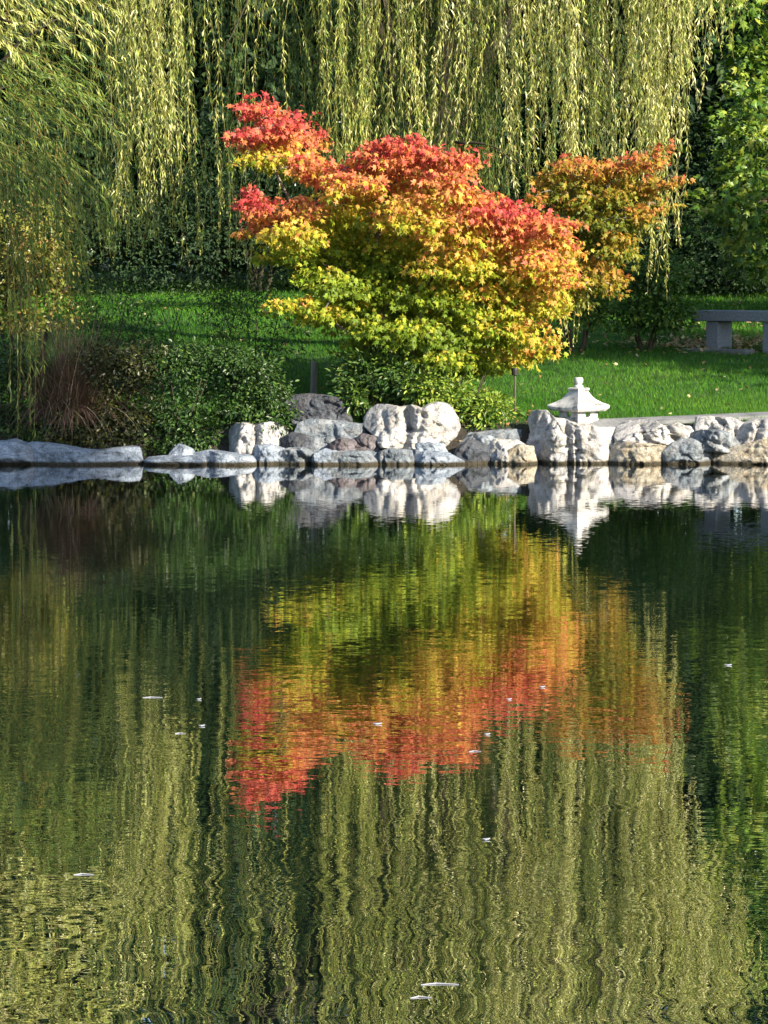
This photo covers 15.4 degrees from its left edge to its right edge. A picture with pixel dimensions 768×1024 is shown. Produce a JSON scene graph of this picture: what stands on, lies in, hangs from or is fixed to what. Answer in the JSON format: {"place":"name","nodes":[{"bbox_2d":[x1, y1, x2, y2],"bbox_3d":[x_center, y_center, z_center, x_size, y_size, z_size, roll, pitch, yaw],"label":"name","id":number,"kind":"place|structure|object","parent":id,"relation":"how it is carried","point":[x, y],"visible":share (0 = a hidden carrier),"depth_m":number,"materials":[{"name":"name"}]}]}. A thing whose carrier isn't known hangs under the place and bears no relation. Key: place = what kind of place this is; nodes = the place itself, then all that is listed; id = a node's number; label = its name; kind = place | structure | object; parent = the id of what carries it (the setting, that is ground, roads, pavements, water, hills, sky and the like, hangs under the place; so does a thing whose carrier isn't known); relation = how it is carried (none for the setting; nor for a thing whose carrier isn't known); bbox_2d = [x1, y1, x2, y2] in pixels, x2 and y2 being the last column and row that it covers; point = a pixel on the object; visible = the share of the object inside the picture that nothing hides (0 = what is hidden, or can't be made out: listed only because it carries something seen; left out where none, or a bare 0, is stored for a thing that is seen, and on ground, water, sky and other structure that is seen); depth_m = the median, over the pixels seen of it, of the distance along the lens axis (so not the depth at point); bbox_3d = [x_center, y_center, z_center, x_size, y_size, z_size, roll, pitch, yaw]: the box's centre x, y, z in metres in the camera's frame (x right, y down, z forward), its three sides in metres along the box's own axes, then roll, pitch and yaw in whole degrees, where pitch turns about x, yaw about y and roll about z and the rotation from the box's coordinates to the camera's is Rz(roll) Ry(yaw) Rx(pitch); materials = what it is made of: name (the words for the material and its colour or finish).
{"place":"outdoors","nodes":[
{"label":"outdoors","id":0,"kind":"place"},
{"bbox_2d":[0,463,767,1023],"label":"pond water","id":1,"kind":"structure","parent":0,"point":[288,833],"depth_m":11.22,"materials":[{"name":"green liquid"}]},
{"bbox_2d":[421,983,458,984],"bbox_3d":[0.146,1.235,7.451,0.100,0.004,0.013,0,5,-2],"label":"floating twig","id":2,"kind":"object","parent":1,"relation":"on","point":[439,983],"visible":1,"depth_m":7.45,"materials":[{"name":"white plant"}]},
{"bbox_2d":[0,252,767,462],"bbox_3d":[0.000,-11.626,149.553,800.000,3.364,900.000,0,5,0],"label":"ground","id":3,"kind":"structure","parent":0,"point":[452,446],"depth_m":31.83,"materials":[{"name":"green plant"}]},
{"bbox_2d":[0,438,32,464],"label":"boulder","id":4,"kind":"object","parent":3,"relation":"on","point":[14,451],"visible":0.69,"depth_m":27.31,"materials":[{"name":"grey stone"}]},
{"bbox_2d":[0,13,61,215],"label":"woodland tree","id":5,"kind":"object","parent":3,"relation":"on","point":[6,121],"visible":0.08,"depth_m":47.06,"materials":[{"name":"green plant"}]},
{"bbox_2d":[0,333,67,442],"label":"bank shrub","id":6,"kind":"object","parent":3,"relation":"on","point":[7,368],"visible":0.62,"depth_m":27.81,"materials":[{"name":"green plant"}]},
{"bbox_2d":[0,195,95,400],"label":"yellow bush","id":7,"kind":"object","parent":3,"relation":"on","point":[52,249],"visible":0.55,"depth_m":29.50,"materials":[{"name":"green plant"}]},
{"bbox_2d":[0,0,156,439],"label":"weeping willow","id":8,"kind":"object","parent":3,"relation":"on","point":[51,163],"visible":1,"depth_m":27.36,"materials":[{"name":"green plant"}]},
{"bbox_2d":[27,441,142,464],"bbox_3d":[-2.908,-0.499,27.493,1.171,0.369,0.452,0,5,0],"label":"boulder","id":9,"kind":"object","parent":3,"relation":"on","point":[47,453],"visible":0.63,"depth_m":27.35,"materials":[{"name":"grey stone"}]},
{"bbox_2d":[0,315,170,445],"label":"reed clump","id":10,"kind":"object","parent":3,"relation":"on","point":[62,389],"visible":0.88,"depth_m":27.75,"materials":[{"name":"brown plant"}]},
{"bbox_2d":[44,255,163,388],"bbox_3d":[-2.967,-1.954,30.507,1.132,1.602,1.546,4,7,42],"label":"sapling","id":11,"kind":"object","parent":3,"relation":"on","point":[98,308],"visible":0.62,"depth_m":30.37,"materials":[{"name":"green plant"}]},
{"bbox_2d":[0,0,208,274],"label":"woodland tree","id":12,"kind":"object","parent":3,"relation":"on","point":[2,55],"visible":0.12,"depth_m":48.23,"materials":[{"name":"green plant"}]},
{"bbox_2d":[35,329,189,454],"bbox_3d":[-2.664,-1.084,27.990,1.557,1.437,1.211,0,5,0],"label":"bank shrub","id":13,"kind":"object","parent":3,"relation":"on","point":[80,436],"visible":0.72,"depth_m":27.74,"materials":[{"name":"green plant"}]},
{"bbox_2d":[0,83,228,297],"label":"woodland shrub","id":14,"kind":"object","parent":3,"relation":"on","point":[94,238],"visible":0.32,"depth_m":44.85,"materials":[{"name":"green plant"}]},
{"bbox_2d":[77,267,205,383],"bbox_3d":[-2.669,-1.964,31.096,1.538,1.448,1.443,0,5,0],"label":"sapling","id":15,"kind":"object","parent":3,"relation":"on","point":[144,323],"visible":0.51,"depth_m":31.07,"materials":[{"name":"green plant"}]},
{"bbox_2d":[144,454,206,464],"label":"boulder","id":16,"kind":"object","parent":3,"relation":"on","point":[193,459],"visible":0.71,"depth_m":27.26,"materials":[{"name":"grey stone"}]},
{"bbox_2d":[116,329,235,457],"bbox_3d":[-2.020,-1.113,28.023,1.426,1.406,1.190,0,5,0],"label":"bank shrub","id":17,"kind":"object","parent":3,"relation":"on","point":[189,369],"visible":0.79,"depth_m":27.77,"materials":[{"name":"green plant"}]},
{"bbox_2d":[168,443,194,455],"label":"boulder","id":18,"kind":"object","parent":3,"relation":"on","point":[178,449],"visible":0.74,"depth_m":27.43,"materials":[{"name":"grey stone"}]},
{"bbox_2d":[0,0,414,283],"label":"woodland tree","id":19,"kind":"object","parent":3,"relation":"on","point":[197,54],"visible":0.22,"depth_m":46.81,"materials":[{"name":"green plant"}]},
{"bbox_2d":[146,262,298,391],"bbox_3d":[-1.769,-1.913,30.252,1.624,1.496,1.352,-3,5,-28],"label":"sapling","id":20,"kind":"object","parent":3,"relation":"on","point":[224,301],"visible":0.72,"depth_m":30.18,"materials":[{"name":"green plant"}]},
{"bbox_2d":[193,449,256,464],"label":"boulder","id":21,"kind":"object","parent":3,"relation":"on","point":[216,457],"visible":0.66,"depth_m":27.31,"materials":[{"name":"grey stone"}]},
{"bbox_2d":[94,82,373,295],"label":"woodland shrub","id":22,"kind":"object","parent":3,"relation":"on","point":[236,245],"visible":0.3,"depth_m":45.16,"materials":[{"name":"green plant"}]},
{"bbox_2d":[187,334,303,438],"bbox_3d":[-1.341,-1.127,28.098,1.305,1.259,1.217,0,5,0],"label":"bank shrub","id":23,"kind":"object","parent":3,"relation":"on","point":[235,365],"visible":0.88,"depth_m":27.89,"materials":[{"name":"green plant"}]},
{"bbox_2d":[229,421,288,454],"bbox_3d":[-1.212,-0.700,27.758,0.677,0.369,0.536,0,5,0],"label":"boulder","id":24,"kind":"object","parent":3,"relation":"on","point":[245,437],"visible":0.77,"depth_m":27.62,"materials":[{"name":"white stone"}]},
{"bbox_2d":[253,443,284,464],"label":"boulder","id":25,"kind":"object","parent":3,"relation":"on","point":[267,454],"visible":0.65,"depth_m":27.41,"materials":[{"name":"grey stone"}]},
{"bbox_2d":[209,254,330,388],"bbox_3d":[-1.212,-2.023,30.852,1.465,1.551,1.475,0,5,0],"label":"sapling","id":26,"kind":"object","parent":3,"relation":"on","point":[270,287],"visible":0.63,"depth_m":30.85,"materials":[{"name":"green plant"}]},
{"bbox_2d":[279,447,314,464],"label":"boulder","id":27,"kind":"object","parent":3,"relation":"on","point":[295,455],"visible":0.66,"depth_m":27.38,"materials":[{"name":"grey stone"}]},
{"bbox_2d":[281,432,314,450],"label":"boulder","id":28,"kind":"object","parent":3,"relation":"on","point":[293,439],"visible":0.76,"depth_m":27.61,"materials":[{"name":"grey stone"}]},
{"bbox_2d":[310,361,316,393],"bbox_3d":[-0.727,-1.252,29.299,0.084,0.601,0.069,0,5,0],"label":"wooden stake","id":29,"kind":"object","parent":3,"relation":"on","point":[313,386],"visible":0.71,"depth_m":29.26,"materials":[{"name":"grey wood"}]},
{"bbox_2d":[285,393,355,427],"bbox_3d":[-0.603,-0.976,28.119,0.759,0.402,0.542,0,5,0],"label":"boulder","id":30,"kind":"object","parent":3,"relation":"on","point":[315,406],"visible":0.66,"depth_m":27.94,"materials":[{"name":"grey stone"}]},
{"bbox_2d":[311,448,338,464],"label":"boulder","id":31,"kind":"object","parent":3,"relation":"on","point":[321,457],"visible":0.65,"depth_m":27.32,"materials":[{"name":"grey stone"}]},
{"bbox_2d":[294,419,367,451],"bbox_3d":[-0.464,-0.731,27.863,0.826,0.371,0.507,0,5,0],"label":"boulder","id":32,"kind":"object","parent":3,"relation":"on","point":[322,433],"visible":0.57,"depth_m":27.72,"materials":[{"name":"grey stone"}]},
{"bbox_2d":[329,450,378,464],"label":"boulder","id":33,"kind":"object","parent":3,"relation":"on","point":[357,457],"visible":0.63,"depth_m":27.31,"materials":[{"name":"grey stone"}]},
{"bbox_2d":[328,438,356,450],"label":"boulder","id":34,"kind":"object","parent":33,"relation":"on","point":[340,444],"visible":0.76,"depth_m":27.49,"materials":[{"name":"stone"}]},
{"bbox_2d":[354,433,382,450],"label":"boulder","id":35,"kind":"object","parent":3,"relation":"on","point":[364,441],"visible":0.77,"depth_m":27.52,"materials":[{"name":"stone"}]},
{"bbox_2d":[0,0,756,362],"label":"weeping willow","id":36,"kind":"object","parent":3,"relation":"on","point":[434,78],"visible":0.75,"depth_m":30.61,"materials":[{"name":"green plant"}]},
{"bbox_2d":[0,2,756,274],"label":"distant wood","id":37,"kind":"object","parent":3,"relation":"on","point":[241,266],"visible":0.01,"depth_m":58.45,"materials":[{"name":"green plant"}]},
{"bbox_2d":[325,342,455,420],"bbox_3d":[-0.002,-1.220,28.244,1.425,0.939,1.161,3,6,28],"label":"laurel bush","id":38,"kind":"object","parent":3,"relation":"on","point":[366,389],"visible":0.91,"depth_m":28.12,"materials":[{"name":"green plant"}]},
{"bbox_2d":[378,448,414,464],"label":"boulder","id":39,"kind":"object","parent":3,"relation":"on","point":[392,456],"visible":0.6,"depth_m":27.33,"materials":[{"name":"grey stone"}]},
{"bbox_2d":[45,299,767,441],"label":"fallen leaves","id":40,"kind":"object","parent":3,"relation":"on","point":[693,344],"visible":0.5,"depth_m":35.11,"materials":[{"name":"yellow plant"}]},
{"bbox_2d":[221,90,593,404],"bbox_3d":[0.264,-2.588,29.038,3.738,3.330,2.953,0,5,0],"label":"red maple tree","id":41,"kind":"object","parent":3,"relation":"on","point":[458,291],"visible":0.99,"depth_m":28.20,"materials":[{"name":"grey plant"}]},
{"bbox_2d":[363,402,460,450],"bbox_3d":[0.273,-0.824,27.806,0.958,0.517,0.750,0,5,0],"label":"boulder","id":42,"kind":"object","parent":3,"relation":"on","point":[387,426],"visible":0.83,"depth_m":27.61,"materials":[{"name":"white stone"}]},
{"bbox_2d":[414,450,464,464],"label":"boulder","id":43,"kind":"object","parent":3,"relation":"on","point":[430,457],"visible":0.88,"depth_m":27.31,"materials":[{"name":"grey stone"}]},
{"bbox_2d":[413,442,447,454],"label":"boulder","id":44,"kind":"object","parent":43,"relation":"on","point":[424,446],"visible":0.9,"depth_m":27.47,"materials":[{"name":"grey stone"}]},
{"bbox_2d":[242,0,640,250],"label":"woodland tree","id":45,"kind":"object","parent":3,"relation":"on","point":[386,87],"visible":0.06,"depth_m":48.55,"materials":[{"name":"green plant"}]},
{"bbox_2d":[331,100,566,289],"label":"woodland shrub","id":46,"kind":"object","parent":3,"relation":"on","point":[516,172],"visible":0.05,"depth_m":45.78,"materials":[{"name":"green plant"}]},
{"bbox_2d":[391,367,525,430],"bbox_3d":[0.736,-1.051,28.205,1.384,0.787,1.077,0,5,0],"label":"bright bush","id":47,"kind":"object","parent":3,"relation":"on","point":[488,408],"visible":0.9,"depth_m":27.96,"materials":[{"name":"green plant"}]},
{"bbox_2d":[454,439,491,464],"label":"boulder","id":48,"kind":"object","parent":3,"relation":"on","point":[470,452],"visible":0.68,"depth_m":27.41,"materials":[{"name":"grey stone"}]},
{"bbox_2d":[459,429,521,444],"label":"boulder","id":49,"kind":"object","parent":3,"relation":"on","point":[486,436],"visible":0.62,"depth_m":27.74,"materials":[{"name":"grey stone"}]},
{"bbox_2d":[488,438,525,464],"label":"boulder","id":50,"kind":"object","parent":3,"relation":"on","point":[499,447],"visible":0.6,"depth_m":27.46,"materials":[{"name":"white stone"}]},
{"bbox_2d":[511,368,518,410],"bbox_3d":[1.312,-1.150,28.505,0.072,0.586,0.072,0,5,0],"label":"garden light","id":51,"kind":"object","parent":3,"relation":"on","point":[515,371],"visible":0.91,"depth_m":28.48,"materials":[{"name":"metal"}]},
{"bbox_2d":[507,443,537,464],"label":"boulder","id":52,"kind":"object","parent":3,"relation":"on","point":[521,454],"visible":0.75,"depth_m":27.38,"materials":[{"name":"beige stone"}]},
{"bbox_2d":[526,410,614,463],"bbox_3d":[1.845,-0.649,27.684,0.927,0.692,0.617,0,5,0],"label":"boulder","id":53,"kind":"object","parent":3,"relation":"on","point":[552,439],"visible":0.73,"depth_m":27.50,"materials":[{"name":"white stone"}]},
{"bbox_2d":[547,377,609,423],"bbox_3d":[1.918,-1.080,28.059,0.439,0.496,0.439,-4,6,-40],"label":"stone lantern","id":54,"kind":"object","parent":53,"relation":"on","point":[578,400],"visible":0.98,"depth_m":27.98,"materials":[{"name":"white stone"}]},
{"bbox_2d":[454,138,695,387],"bbox_3d":[1.865,-2.471,29.856,2.685,2.856,1.936,0,5,0],"label":"orange maple tree","id":55,"kind":"object","parent":3,"relation":"on","point":[612,247],"visible":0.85,"depth_m":29.31,"materials":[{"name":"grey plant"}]},
{"bbox_2d":[388,0,767,280],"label":"woodland tree","id":56,"kind":"object","parent":3,"relation":"on","point":[706,97],"visible":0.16,"depth_m":46.77,"materials":[{"name":"green plant"}]},
{"bbox_2d":[541,260,630,352],"bbox_3d":[2.377,-2.524,34.316,1.231,1.416,1.343,0,5,0],"label":"lawn tree","id":57,"kind":"object","parent":3,"relation":"on","point":[586,319],"visible":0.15,"depth_m":34.13,"materials":[{"name":"green plant"}]},
{"bbox_2d":[608,441,666,464],"bbox_3d":[2.489,-0.498,27.543,0.580,0.378,0.379,-3,6,-31],"label":"boulder","id":58,"kind":"object","parent":3,"relation":"on","point":[628,453],"visible":0.7,"depth_m":27.40,"materials":[{"name":"beige stone"}]},
{"bbox_2d":[614,419,693,445],"bbox_3d":[2.656,-0.758,27.681,0.850,0.285,0.503,0,5,0],"label":"boulder","id":59,"kind":"object","parent":58,"relation":"on","point":[653,431],"visible":0.87,"depth_m":27.55,"materials":[{"name":"white stone"}]},
{"bbox_2d":[521,96,767,297],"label":"woodland shrub","id":60,"kind":"object","parent":3,"relation":"on","point":[670,231],"visible":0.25,"depth_m":45.05,"materials":[{"name":"green plant"}]},
{"bbox_2d":[589,240,714,350],"bbox_3d":[3.180,-2.583,34.533,1.629,1.470,1.646,0,5,0],"label":"lawn tree","id":61,"kind":"object","parent":3,"relation":"on","point":[647,313],"visible":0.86,"depth_m":34.27,"materials":[{"name":"green plant"}]},
{"bbox_2d":[573,0,767,227],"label":"woodland tree","id":62,"kind":"object","parent":3,"relation":"on","point":[709,84],"visible":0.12,"depth_m":45.72,"materials":[{"name":"green plant"}]},
{"bbox_2d":[589,412,767,427],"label":"path","id":63,"kind":"structure","parent":3,"relation":"on","point":[614,422],"depth_m":28.12,"materials":[{"name":"beige stone"}]},
{"bbox_2d":[662,437,712,463],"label":"boulder","id":64,"kind":"object","parent":3,"relation":"on","point":[682,450],"visible":0.69,"depth_m":27.39,"materials":[{"name":"grey stone"}]},
{"bbox_2d":[665,0,767,292],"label":"evergreen tree","id":65,"kind":"object","parent":3,"relation":"on","point":[690,227],"visible":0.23,"depth_m":40.50,"materials":[{"name":"green plant"}]},
{"bbox_2d":[681,348,754,354],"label":"paving slab","id":66,"kind":"structure","parent":3,"relation":"on","point":[744,351],"depth_m":34.15,"materials":[{"name":"grey stone"}]},
{"bbox_2d":[673,0,767,290],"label":"star leaved tree","id":67,"kind":"object","parent":3,"relation":"on","point":[740,178],"visible":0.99,"depth_m":35.09,"materials":[{"name":"green plant"}]},
{"bbox_2d":[678,138,767,300],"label":"woodland shrub","id":68,"kind":"object","parent":3,"relation":"on","point":[738,285],"visible":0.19,"depth_m":44.49,"materials":[{"name":"green plant"}]},
{"bbox_2d":[692,310,767,353],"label":"stone bench","id":69,"kind":"object","parent":3,"relation":"on","point":[718,329],"visible":0.7,"depth_m":34.50,"materials":[{"name":"stone"}]},
{"bbox_2d":[711,439,767,464],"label":"boulder","id":70,"kind":"object","parent":3,"relation":"on","point":[754,452],"visible":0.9,"depth_m":27.40,"materials":[{"name":"beige stone"}]},
{"bbox_2d":[690,429,739,452],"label":"boulder","id":71,"kind":"object","parent":70,"relation":"on","point":[717,440],"visible":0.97,"depth_m":27.42,"materials":[{"name":"grey stone"}]},
{"bbox_2d":[735,417,767,444],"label":"boulder","id":72,"kind":"object","parent":70,"relation":"on","point":[753,429],"visible":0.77,"depth_m":27.54,"materials":[{"name":"white stone"}]},
{"bbox_2d":[693,416,744,440],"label":"boulder","id":73,"kind":"object","parent":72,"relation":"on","point":[733,426],"visible":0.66,"depth_m":27.68,"materials":[{"name":"white stone"}]}
]}

